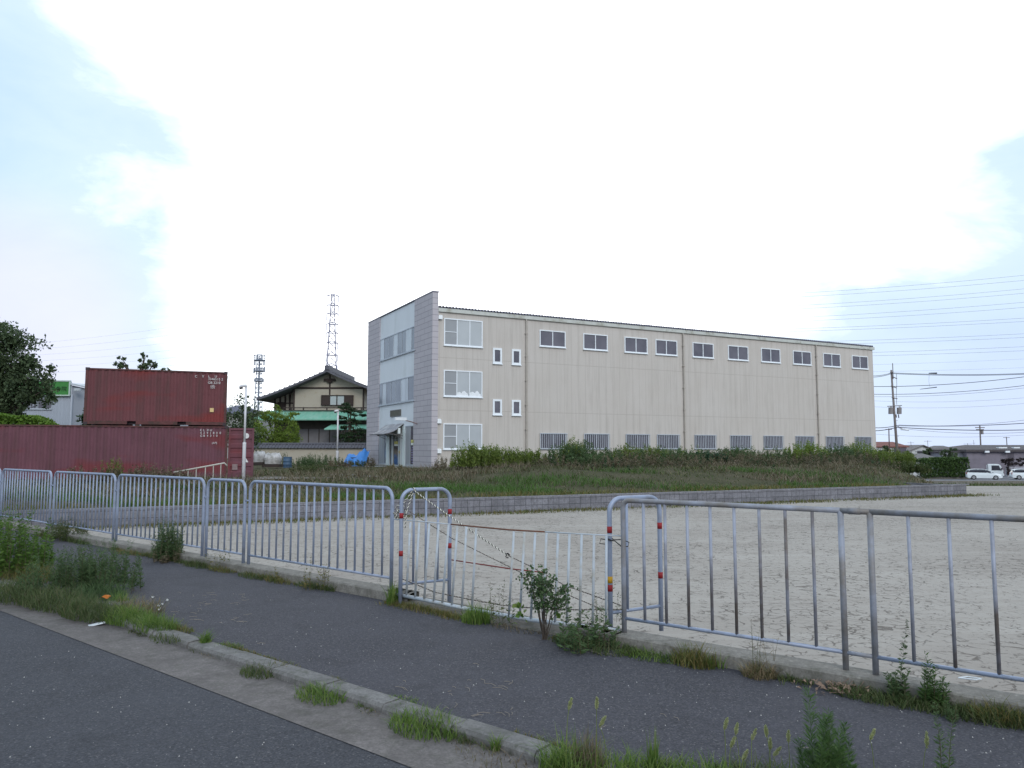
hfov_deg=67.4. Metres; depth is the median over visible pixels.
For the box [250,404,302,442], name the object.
yellow green tree
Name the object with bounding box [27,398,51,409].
window
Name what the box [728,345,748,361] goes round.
window
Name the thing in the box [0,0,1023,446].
sky
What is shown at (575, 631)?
fence weed
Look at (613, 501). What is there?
barrier panel
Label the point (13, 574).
roadside grass
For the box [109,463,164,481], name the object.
yard weed
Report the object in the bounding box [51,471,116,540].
barrier panel
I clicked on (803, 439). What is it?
window
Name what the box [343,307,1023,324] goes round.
power line
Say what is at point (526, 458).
weed clump
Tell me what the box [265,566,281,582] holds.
fence weed
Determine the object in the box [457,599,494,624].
grass tuft
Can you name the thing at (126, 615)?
roadside grass
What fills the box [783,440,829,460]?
bush
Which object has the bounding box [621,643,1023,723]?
grass
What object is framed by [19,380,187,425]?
workshop
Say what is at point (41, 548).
roadside bush
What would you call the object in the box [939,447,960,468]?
garden tree
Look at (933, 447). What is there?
house
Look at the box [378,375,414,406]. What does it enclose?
window
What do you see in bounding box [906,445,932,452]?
house
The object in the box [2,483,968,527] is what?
block wall
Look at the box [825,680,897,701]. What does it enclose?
grass tuft
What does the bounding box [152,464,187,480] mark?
yard weed
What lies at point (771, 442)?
window
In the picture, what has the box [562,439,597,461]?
weed clump
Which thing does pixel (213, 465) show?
ramp handrail
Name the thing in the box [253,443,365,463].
tile capped wall
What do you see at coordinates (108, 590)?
roadside grass
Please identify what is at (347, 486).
barrier panel
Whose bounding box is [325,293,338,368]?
lattice pylon
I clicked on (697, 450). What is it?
goldenrod thicket
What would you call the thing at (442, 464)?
yard weed
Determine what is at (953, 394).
service cable
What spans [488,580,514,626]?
fence weed
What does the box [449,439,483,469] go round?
weed clump
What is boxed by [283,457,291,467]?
drum
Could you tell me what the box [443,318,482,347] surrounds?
window
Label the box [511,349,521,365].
window
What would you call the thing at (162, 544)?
fence weed
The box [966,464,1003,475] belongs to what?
flatbed truck
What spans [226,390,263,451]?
round dark shrub
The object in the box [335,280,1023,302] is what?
power line
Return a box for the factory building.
[366,291,875,467]
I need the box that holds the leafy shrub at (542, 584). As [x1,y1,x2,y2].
[512,564,580,639]
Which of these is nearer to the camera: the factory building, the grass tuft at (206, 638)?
the grass tuft at (206, 638)
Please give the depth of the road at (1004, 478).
110.69 m
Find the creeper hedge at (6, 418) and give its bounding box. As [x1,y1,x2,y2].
[0,412,59,424]
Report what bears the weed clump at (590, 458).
on the grass bank
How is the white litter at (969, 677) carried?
on the fence ledge
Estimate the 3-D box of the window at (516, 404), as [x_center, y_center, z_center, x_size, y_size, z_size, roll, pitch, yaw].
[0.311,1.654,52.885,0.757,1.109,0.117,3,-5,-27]
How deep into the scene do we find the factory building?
57.19 m
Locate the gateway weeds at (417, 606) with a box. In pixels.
[379,599,565,642]
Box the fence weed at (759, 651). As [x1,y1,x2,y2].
[748,619,777,674]
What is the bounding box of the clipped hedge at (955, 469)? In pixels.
[915,456,969,478]
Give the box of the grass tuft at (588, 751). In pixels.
[562,721,613,767]
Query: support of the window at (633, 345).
in the factory building
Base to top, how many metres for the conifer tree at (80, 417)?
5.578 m
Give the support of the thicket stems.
on the grass bank
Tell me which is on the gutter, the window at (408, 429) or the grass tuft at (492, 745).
the grass tuft at (492, 745)
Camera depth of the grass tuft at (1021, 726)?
4.45 m
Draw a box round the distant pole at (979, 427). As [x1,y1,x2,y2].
[975,426,984,444]
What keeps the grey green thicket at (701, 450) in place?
on the grass bank
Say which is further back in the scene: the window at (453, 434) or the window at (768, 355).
the window at (768, 355)
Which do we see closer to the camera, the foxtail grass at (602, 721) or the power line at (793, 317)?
the foxtail grass at (602, 721)
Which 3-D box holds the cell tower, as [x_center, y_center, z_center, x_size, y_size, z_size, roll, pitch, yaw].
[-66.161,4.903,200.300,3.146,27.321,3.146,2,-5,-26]
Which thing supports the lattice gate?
on the gateway strip at (529, 626)
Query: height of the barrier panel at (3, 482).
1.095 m
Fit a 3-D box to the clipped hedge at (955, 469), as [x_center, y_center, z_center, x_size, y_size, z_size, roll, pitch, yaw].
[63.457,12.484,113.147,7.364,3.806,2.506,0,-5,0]
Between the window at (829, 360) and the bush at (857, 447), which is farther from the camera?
the window at (829, 360)
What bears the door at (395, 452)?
in the factory building
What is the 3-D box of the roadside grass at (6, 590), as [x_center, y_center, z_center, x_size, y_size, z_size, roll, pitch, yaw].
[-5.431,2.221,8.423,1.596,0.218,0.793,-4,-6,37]
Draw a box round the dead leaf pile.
[791,678,869,696]
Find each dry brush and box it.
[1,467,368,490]
[317,459,641,481]
[651,458,933,483]
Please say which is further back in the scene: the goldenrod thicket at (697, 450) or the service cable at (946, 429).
the service cable at (946, 429)
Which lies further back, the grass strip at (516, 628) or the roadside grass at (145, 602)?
the roadside grass at (145, 602)
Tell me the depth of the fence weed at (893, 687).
4.89 m
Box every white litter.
[88,622,104,625]
[958,676,981,679]
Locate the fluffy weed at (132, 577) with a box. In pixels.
[82,538,144,593]
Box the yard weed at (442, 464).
[434,455,460,468]
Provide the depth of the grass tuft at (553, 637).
6.37 m
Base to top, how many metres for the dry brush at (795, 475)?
1.374 m
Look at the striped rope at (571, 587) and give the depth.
6.74 m
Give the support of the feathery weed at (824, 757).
on the sidewalk
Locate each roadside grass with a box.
[0,557,56,583]
[0,577,59,605]
[15,583,97,613]
[45,592,125,623]
[68,575,129,600]
[93,601,155,626]
[104,590,135,601]
[107,592,168,613]
[129,611,183,633]
[167,622,194,633]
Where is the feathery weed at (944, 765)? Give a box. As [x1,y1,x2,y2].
[931,702,957,767]
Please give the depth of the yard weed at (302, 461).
56.50 m
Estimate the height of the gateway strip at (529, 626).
0.535 m
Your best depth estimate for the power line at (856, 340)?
248.36 m
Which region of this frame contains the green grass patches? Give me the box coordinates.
[0,463,905,506]
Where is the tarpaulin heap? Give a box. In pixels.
[344,448,369,465]
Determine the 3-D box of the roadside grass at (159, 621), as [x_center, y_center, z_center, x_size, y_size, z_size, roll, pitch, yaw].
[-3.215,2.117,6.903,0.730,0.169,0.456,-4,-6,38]
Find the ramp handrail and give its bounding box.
[174,462,227,480]
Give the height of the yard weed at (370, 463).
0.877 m
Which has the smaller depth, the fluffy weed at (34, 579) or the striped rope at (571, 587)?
the striped rope at (571, 587)
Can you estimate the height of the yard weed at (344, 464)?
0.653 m
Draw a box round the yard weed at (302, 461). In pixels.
[292,457,317,464]
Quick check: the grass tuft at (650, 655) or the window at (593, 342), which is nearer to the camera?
the grass tuft at (650, 655)
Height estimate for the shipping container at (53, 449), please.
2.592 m
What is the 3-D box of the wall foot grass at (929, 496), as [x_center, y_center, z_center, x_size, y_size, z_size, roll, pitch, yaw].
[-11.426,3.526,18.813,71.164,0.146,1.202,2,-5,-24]
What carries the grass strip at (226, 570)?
on the sidewalk
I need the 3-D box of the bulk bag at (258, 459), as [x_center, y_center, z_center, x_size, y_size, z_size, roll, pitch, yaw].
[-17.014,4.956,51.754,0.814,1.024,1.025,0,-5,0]
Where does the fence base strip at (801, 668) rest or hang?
on the ground
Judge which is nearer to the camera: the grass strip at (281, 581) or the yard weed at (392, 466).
the grass strip at (281, 581)
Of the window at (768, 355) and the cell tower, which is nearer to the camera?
the window at (768, 355)
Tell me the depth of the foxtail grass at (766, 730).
3.58 m
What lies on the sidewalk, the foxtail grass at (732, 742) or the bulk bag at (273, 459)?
the foxtail grass at (732, 742)
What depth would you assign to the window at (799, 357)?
66.13 m
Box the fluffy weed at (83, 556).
[46,533,128,592]
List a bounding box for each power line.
[45,328,320,360]
[332,318,1019,330]
[334,333,1010,340]
[334,343,1006,351]
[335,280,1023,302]
[335,293,1022,313]
[337,302,1022,321]
[338,321,1023,332]
[339,275,1022,300]
[340,344,1006,355]
[341,334,1023,343]
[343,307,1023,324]
[345,289,1017,311]
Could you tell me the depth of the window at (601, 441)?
55.75 m
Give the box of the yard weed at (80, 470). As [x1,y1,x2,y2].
[66,463,113,482]
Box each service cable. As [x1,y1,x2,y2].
[874,377,1020,386]
[875,385,1023,394]
[875,423,1023,427]
[876,427,1011,430]
[877,373,1023,375]
[879,373,1023,376]
[898,388,1020,396]
[903,428,1023,433]
[910,420,1021,425]
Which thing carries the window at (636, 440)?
in the factory building
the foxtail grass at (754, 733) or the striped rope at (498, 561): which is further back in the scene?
the striped rope at (498, 561)
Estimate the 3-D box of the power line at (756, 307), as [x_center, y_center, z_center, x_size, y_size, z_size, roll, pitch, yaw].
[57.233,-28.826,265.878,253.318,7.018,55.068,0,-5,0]
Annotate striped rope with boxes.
[403,579,621,609]
[404,493,412,527]
[408,510,602,609]
[413,490,507,555]
[508,555,621,605]
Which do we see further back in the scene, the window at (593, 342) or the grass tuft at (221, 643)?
the window at (593, 342)
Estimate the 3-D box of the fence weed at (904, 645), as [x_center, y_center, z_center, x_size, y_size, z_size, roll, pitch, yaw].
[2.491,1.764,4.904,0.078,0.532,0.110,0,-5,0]
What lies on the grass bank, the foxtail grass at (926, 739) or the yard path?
the yard path
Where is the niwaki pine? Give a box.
[333,402,366,442]
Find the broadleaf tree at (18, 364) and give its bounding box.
[0,320,61,415]
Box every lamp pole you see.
[239,384,246,480]
[334,410,338,465]
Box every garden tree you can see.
[879,445,895,458]
[922,448,933,454]
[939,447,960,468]
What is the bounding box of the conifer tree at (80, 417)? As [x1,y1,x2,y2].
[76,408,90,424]
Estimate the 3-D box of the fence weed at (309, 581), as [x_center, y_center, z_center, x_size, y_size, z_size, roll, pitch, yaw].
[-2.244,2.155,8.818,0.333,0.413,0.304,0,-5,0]
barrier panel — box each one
[0,468,52,528]
[0,469,1,495]
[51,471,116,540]
[115,474,205,555]
[204,478,248,562]
[247,480,393,588]
[398,487,451,604]
[607,495,663,630]
[620,498,848,669]
[839,507,1023,681]
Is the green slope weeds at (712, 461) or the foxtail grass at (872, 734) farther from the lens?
the green slope weeds at (712, 461)
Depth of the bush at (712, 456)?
45.93 m
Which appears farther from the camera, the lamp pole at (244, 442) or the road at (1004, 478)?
the road at (1004, 478)
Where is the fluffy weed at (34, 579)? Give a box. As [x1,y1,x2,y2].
[14,545,101,592]
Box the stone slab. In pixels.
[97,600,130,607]
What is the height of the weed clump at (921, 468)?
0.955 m
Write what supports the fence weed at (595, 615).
on the fence ledge
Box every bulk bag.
[253,450,265,464]
[262,452,282,466]
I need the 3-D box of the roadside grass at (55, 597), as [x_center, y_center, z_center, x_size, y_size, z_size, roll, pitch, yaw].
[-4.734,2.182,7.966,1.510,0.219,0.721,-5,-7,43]
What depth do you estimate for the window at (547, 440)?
54.01 m
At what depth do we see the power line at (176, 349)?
307.89 m
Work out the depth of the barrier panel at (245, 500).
10.47 m
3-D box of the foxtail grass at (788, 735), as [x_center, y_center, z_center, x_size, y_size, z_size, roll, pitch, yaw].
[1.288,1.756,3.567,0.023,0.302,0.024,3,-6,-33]
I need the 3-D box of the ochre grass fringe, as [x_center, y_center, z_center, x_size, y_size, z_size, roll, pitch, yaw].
[-9.367,3.424,21.398,61.153,0.593,2.207,2,-5,-24]
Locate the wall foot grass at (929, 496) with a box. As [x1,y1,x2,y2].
[47,493,999,530]
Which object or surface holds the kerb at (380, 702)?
on the road at (86, 682)
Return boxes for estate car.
[965,469,1002,479]
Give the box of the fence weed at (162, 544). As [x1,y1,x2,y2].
[149,515,184,561]
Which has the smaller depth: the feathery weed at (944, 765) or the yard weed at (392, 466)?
the feathery weed at (944, 765)
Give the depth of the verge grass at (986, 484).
45.24 m
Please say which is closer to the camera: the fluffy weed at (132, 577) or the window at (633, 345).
the fluffy weed at (132, 577)
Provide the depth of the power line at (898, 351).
247.16 m
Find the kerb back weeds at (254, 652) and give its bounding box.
[222,642,580,749]
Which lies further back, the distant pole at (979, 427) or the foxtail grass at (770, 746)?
the distant pole at (979, 427)
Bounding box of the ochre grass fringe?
[2,481,905,509]
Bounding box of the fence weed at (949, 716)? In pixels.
[943,700,959,721]
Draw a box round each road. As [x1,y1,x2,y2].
[0,611,411,767]
[925,475,1023,480]
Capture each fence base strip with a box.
[0,521,418,602]
[576,622,1023,713]
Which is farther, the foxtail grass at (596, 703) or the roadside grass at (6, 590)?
the roadside grass at (6, 590)
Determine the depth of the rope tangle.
8.04 m
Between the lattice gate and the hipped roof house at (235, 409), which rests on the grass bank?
the hipped roof house at (235, 409)
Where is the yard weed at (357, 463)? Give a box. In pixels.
[348,459,369,466]
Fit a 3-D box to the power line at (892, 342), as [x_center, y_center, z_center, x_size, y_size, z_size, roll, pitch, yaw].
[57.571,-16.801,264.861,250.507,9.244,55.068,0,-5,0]
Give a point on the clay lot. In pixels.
(973, 601)
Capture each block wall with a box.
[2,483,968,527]
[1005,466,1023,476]
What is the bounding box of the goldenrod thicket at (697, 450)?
[516,444,870,464]
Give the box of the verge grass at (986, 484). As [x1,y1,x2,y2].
[933,482,1023,485]
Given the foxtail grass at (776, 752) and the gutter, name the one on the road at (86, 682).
the gutter
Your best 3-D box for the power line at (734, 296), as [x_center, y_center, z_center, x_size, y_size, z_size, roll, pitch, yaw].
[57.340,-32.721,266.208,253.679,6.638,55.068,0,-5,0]
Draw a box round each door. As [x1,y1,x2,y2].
[227,428,253,477]
[389,433,401,465]
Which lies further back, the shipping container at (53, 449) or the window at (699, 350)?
the window at (699, 350)
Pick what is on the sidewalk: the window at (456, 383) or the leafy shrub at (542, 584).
the leafy shrub at (542, 584)
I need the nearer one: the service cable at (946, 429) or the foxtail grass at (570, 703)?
the foxtail grass at (570, 703)
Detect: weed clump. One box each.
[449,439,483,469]
[460,444,493,468]
[480,444,501,466]
[496,446,520,465]
[506,448,534,465]
[523,447,546,464]
[548,440,575,464]
[562,436,584,465]
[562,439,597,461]
[577,452,615,465]
[595,447,616,456]
[611,442,637,458]
[623,444,640,458]
[636,444,668,463]
[667,447,699,457]
[718,446,752,459]
[823,443,859,462]
[862,447,916,465]
[883,460,932,473]
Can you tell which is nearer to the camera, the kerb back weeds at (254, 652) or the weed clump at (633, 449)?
the kerb back weeds at (254, 652)
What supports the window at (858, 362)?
in the factory building
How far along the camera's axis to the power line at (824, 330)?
252.84 m
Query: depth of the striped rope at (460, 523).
7.59 m
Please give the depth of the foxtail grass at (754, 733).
3.57 m
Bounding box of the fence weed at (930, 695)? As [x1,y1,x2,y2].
[917,651,950,707]
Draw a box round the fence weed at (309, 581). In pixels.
[300,557,330,590]
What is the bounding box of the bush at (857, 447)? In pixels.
[848,437,878,456]
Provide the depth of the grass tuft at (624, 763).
3.80 m
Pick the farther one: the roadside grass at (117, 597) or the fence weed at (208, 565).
the fence weed at (208, 565)
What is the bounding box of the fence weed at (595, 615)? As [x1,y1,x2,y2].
[591,576,621,624]
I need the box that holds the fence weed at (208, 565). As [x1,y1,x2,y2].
[205,547,231,568]
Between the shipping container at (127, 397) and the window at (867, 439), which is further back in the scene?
the window at (867, 439)
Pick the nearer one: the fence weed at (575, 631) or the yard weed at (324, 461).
the fence weed at (575, 631)
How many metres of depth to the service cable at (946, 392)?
98.30 m
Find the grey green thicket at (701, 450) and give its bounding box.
[530,445,886,464]
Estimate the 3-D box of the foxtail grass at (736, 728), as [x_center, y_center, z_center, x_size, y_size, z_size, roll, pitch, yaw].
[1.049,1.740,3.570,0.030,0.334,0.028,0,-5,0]
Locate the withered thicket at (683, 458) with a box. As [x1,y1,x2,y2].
[538,449,900,468]
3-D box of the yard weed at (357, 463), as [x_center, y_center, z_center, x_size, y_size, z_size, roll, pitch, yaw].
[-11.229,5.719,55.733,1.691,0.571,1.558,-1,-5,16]
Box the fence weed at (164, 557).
[152,545,184,563]
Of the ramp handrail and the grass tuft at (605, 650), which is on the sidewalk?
the grass tuft at (605, 650)
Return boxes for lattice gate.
[393,519,620,630]
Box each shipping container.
[0,424,253,479]
[83,367,227,425]
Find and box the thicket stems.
[521,448,899,469]
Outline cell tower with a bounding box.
[253,352,265,410]
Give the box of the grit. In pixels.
[9,604,1018,765]
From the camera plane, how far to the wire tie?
6.52 m
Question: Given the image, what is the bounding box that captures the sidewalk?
[0,528,1023,767]
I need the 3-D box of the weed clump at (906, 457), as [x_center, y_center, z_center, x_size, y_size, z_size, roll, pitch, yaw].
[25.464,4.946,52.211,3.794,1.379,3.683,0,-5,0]
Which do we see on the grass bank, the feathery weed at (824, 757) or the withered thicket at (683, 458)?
the withered thicket at (683, 458)
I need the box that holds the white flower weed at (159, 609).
[151,596,167,619]
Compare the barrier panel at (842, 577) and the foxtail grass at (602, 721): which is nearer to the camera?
the foxtail grass at (602, 721)
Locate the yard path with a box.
[148,474,378,481]
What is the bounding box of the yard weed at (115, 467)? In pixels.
[100,457,125,479]
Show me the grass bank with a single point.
(708, 481)
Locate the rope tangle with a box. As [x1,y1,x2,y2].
[393,505,405,518]
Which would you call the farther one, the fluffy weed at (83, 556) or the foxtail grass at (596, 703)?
the fluffy weed at (83, 556)
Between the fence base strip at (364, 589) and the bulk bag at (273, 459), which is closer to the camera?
the fence base strip at (364, 589)
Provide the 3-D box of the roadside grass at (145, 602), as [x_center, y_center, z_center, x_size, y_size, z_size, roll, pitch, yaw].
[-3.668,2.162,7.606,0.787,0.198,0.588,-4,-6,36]
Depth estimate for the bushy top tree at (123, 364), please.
44.21 m
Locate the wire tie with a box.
[599,538,628,546]
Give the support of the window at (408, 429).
in the factory building
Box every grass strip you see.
[114,548,144,555]
[183,561,212,568]
[208,565,237,573]
[236,570,271,580]
[265,576,296,584]
[402,605,447,615]
[493,622,541,633]
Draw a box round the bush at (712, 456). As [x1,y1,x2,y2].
[691,450,728,463]
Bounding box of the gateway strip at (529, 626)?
[405,597,574,635]
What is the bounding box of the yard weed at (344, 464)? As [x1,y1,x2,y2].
[327,459,351,467]
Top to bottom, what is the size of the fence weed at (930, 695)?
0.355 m
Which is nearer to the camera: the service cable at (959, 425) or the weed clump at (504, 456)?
the weed clump at (504, 456)
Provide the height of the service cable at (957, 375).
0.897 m
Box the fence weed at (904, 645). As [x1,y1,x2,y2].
[895,619,908,691]
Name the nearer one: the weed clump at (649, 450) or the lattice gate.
the lattice gate
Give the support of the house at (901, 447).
on the ground
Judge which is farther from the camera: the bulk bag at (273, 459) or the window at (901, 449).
the window at (901, 449)
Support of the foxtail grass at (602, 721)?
on the gutter
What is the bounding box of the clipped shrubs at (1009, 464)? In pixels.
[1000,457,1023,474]
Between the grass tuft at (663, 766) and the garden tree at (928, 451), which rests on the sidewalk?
the grass tuft at (663, 766)
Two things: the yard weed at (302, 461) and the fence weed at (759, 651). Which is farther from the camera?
the yard weed at (302, 461)
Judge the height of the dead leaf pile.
0.096 m
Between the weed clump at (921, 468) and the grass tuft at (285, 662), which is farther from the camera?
the weed clump at (921, 468)
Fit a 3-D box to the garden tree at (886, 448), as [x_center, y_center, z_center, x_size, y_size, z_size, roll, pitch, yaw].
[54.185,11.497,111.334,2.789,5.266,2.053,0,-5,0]
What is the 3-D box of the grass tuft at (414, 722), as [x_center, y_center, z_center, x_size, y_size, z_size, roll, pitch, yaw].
[-0.512,1.949,4.492,0.521,0.133,0.513,0,-5,0]
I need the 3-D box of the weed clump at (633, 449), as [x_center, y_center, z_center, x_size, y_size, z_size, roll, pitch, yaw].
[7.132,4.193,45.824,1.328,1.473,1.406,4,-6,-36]
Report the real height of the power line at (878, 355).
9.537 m
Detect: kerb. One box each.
[0,578,619,767]
[931,481,1023,483]
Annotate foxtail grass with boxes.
[565,697,572,767]
[594,697,598,763]
[599,716,607,767]
[723,717,728,755]
[729,736,735,765]
[734,722,739,767]
[742,749,747,767]
[751,728,756,767]
[764,724,770,765]
[768,737,772,767]
[773,746,781,767]
[786,730,790,765]
[869,729,875,763]
[923,731,928,767]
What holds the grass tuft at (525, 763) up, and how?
on the gutter
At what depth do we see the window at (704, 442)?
60.46 m
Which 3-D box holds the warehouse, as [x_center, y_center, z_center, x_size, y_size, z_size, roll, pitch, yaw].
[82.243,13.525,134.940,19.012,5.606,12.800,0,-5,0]
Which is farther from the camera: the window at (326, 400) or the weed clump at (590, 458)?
the window at (326, 400)
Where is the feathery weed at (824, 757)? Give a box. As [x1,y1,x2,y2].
[791,686,858,767]
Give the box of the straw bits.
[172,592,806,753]
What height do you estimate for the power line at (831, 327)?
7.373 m
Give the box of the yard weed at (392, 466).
[387,463,402,469]
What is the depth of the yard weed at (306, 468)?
43.06 m
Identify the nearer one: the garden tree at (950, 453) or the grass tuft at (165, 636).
the grass tuft at (165, 636)
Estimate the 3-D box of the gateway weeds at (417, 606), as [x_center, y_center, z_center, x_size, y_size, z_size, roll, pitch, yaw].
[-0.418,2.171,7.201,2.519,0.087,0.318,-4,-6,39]
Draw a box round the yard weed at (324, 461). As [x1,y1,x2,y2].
[296,453,342,465]
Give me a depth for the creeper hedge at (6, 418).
39.62 m
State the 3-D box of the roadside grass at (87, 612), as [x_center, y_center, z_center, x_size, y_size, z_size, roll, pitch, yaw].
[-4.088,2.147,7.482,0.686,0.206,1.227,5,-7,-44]
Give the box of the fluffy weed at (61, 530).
[40,516,88,541]
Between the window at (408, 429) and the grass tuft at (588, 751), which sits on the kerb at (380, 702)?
the grass tuft at (588, 751)
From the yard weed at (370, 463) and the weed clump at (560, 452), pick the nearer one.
the weed clump at (560, 452)
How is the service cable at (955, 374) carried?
attached to the utility pole at (891, 409)
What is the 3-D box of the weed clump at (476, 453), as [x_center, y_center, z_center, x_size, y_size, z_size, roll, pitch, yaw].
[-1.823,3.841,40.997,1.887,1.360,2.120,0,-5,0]
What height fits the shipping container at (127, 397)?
2.592 m
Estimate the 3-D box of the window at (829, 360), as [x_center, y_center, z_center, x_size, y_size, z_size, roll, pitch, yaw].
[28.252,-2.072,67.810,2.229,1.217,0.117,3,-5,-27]
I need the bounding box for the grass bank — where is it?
[1,458,935,509]
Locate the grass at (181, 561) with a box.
[38,532,336,591]
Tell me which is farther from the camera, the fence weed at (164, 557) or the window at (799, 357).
the window at (799, 357)
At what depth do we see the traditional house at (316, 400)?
73.94 m
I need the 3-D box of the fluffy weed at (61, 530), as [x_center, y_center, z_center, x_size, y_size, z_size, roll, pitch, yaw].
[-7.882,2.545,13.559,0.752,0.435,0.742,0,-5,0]
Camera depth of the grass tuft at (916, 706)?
4.77 m
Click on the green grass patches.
(504, 487)
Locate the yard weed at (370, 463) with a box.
[365,457,375,467]
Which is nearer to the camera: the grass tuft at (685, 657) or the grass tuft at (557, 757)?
the grass tuft at (557, 757)
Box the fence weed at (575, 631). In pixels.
[554,605,620,653]
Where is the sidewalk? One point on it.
(337, 631)
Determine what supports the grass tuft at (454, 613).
on the sidewalk
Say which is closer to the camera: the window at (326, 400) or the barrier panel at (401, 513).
the barrier panel at (401, 513)
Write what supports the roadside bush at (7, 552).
on the sidewalk
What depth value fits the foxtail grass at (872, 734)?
3.58 m
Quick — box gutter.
[0,594,540,767]
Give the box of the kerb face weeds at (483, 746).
[127,628,498,752]
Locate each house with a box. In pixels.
[226,405,273,457]
[256,365,366,442]
[876,442,909,453]
[895,453,938,475]
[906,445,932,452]
[930,446,946,448]
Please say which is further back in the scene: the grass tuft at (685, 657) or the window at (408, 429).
the window at (408, 429)
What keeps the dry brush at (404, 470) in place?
on the grass bank
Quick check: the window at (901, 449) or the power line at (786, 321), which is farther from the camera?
the power line at (786, 321)
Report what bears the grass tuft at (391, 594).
on the sidewalk
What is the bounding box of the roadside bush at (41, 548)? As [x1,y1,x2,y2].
[14,536,55,562]
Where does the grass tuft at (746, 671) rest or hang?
on the sidewalk
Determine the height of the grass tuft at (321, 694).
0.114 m
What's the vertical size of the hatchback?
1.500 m
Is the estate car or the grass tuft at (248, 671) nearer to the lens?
the grass tuft at (248, 671)
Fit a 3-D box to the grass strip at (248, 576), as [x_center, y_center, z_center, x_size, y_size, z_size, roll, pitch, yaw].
[-3.213,2.383,9.641,0.730,0.101,0.358,-5,-7,44]
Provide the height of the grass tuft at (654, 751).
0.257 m
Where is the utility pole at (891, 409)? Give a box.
[887,363,908,451]
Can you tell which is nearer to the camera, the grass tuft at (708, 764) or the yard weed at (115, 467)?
the grass tuft at (708, 764)
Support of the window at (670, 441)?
in the factory building
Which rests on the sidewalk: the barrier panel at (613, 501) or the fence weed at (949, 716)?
the fence weed at (949, 716)
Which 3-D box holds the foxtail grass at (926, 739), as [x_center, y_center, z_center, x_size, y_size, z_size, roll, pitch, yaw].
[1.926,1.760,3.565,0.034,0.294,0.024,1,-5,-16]
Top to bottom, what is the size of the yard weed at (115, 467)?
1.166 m
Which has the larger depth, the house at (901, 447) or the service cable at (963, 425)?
the house at (901, 447)
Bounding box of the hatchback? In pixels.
[1009,469,1023,479]
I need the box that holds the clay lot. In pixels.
[68,486,1023,694]
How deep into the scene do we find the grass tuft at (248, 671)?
5.55 m
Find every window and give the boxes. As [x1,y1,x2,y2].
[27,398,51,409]
[321,395,353,405]
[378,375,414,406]
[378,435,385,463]
[379,326,415,361]
[405,425,412,464]
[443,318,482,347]
[443,370,482,397]
[443,423,481,449]
[492,348,502,364]
[492,399,502,415]
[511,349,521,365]
[511,400,521,415]
[539,330,565,348]
[540,433,567,449]
[583,333,608,351]
[584,433,609,449]
[624,337,647,353]
[626,434,649,449]
[655,339,677,356]
[657,434,678,449]
[692,342,714,358]
[694,435,716,449]
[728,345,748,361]
[730,435,751,449]
[761,348,780,363]
[763,435,782,449]
[792,351,811,365]
[795,436,815,449]
[823,353,840,367]
[826,436,844,449]
[851,355,868,369]
[855,436,872,449]
[894,448,906,453]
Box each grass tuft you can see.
[149,632,180,643]
[197,627,215,642]
[215,640,244,648]
[238,660,284,678]
[262,660,305,670]
[293,681,347,705]
[380,578,397,604]
[383,703,464,741]
[389,694,420,703]
[425,724,476,744]
[434,608,466,621]
[455,738,550,767]
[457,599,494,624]
[487,730,509,751]
[520,722,613,767]
[551,631,583,645]
[560,633,646,656]
[592,740,686,767]
[616,643,679,663]
[638,748,759,767]
[641,753,702,767]
[645,729,659,767]
[664,639,725,669]
[705,651,726,669]
[710,750,800,767]
[732,654,786,680]
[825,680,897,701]
[847,687,926,709]
[879,691,951,713]
[911,697,991,721]
[931,699,1023,728]
[960,693,1023,727]
[982,706,1023,730]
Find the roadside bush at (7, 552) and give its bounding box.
[0,505,54,578]
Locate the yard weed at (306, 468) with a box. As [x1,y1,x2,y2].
[288,463,344,471]
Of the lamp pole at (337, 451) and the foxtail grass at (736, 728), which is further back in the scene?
the lamp pole at (337, 451)
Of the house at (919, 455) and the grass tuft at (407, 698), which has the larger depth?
the house at (919, 455)
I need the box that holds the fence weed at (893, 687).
[884,668,910,699]
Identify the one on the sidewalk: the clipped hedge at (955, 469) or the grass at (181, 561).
the grass at (181, 561)
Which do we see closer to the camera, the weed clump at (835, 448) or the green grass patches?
the green grass patches
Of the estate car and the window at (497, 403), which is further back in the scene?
the estate car
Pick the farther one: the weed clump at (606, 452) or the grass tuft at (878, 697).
the weed clump at (606, 452)
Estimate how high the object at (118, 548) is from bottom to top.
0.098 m
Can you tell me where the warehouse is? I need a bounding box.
[917,445,1023,474]
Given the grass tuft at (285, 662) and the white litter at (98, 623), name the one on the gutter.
the white litter at (98, 623)
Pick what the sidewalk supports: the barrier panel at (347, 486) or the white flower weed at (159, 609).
the white flower weed at (159, 609)
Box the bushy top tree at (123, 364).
[112,352,169,425]
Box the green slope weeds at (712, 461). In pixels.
[553,454,880,469]

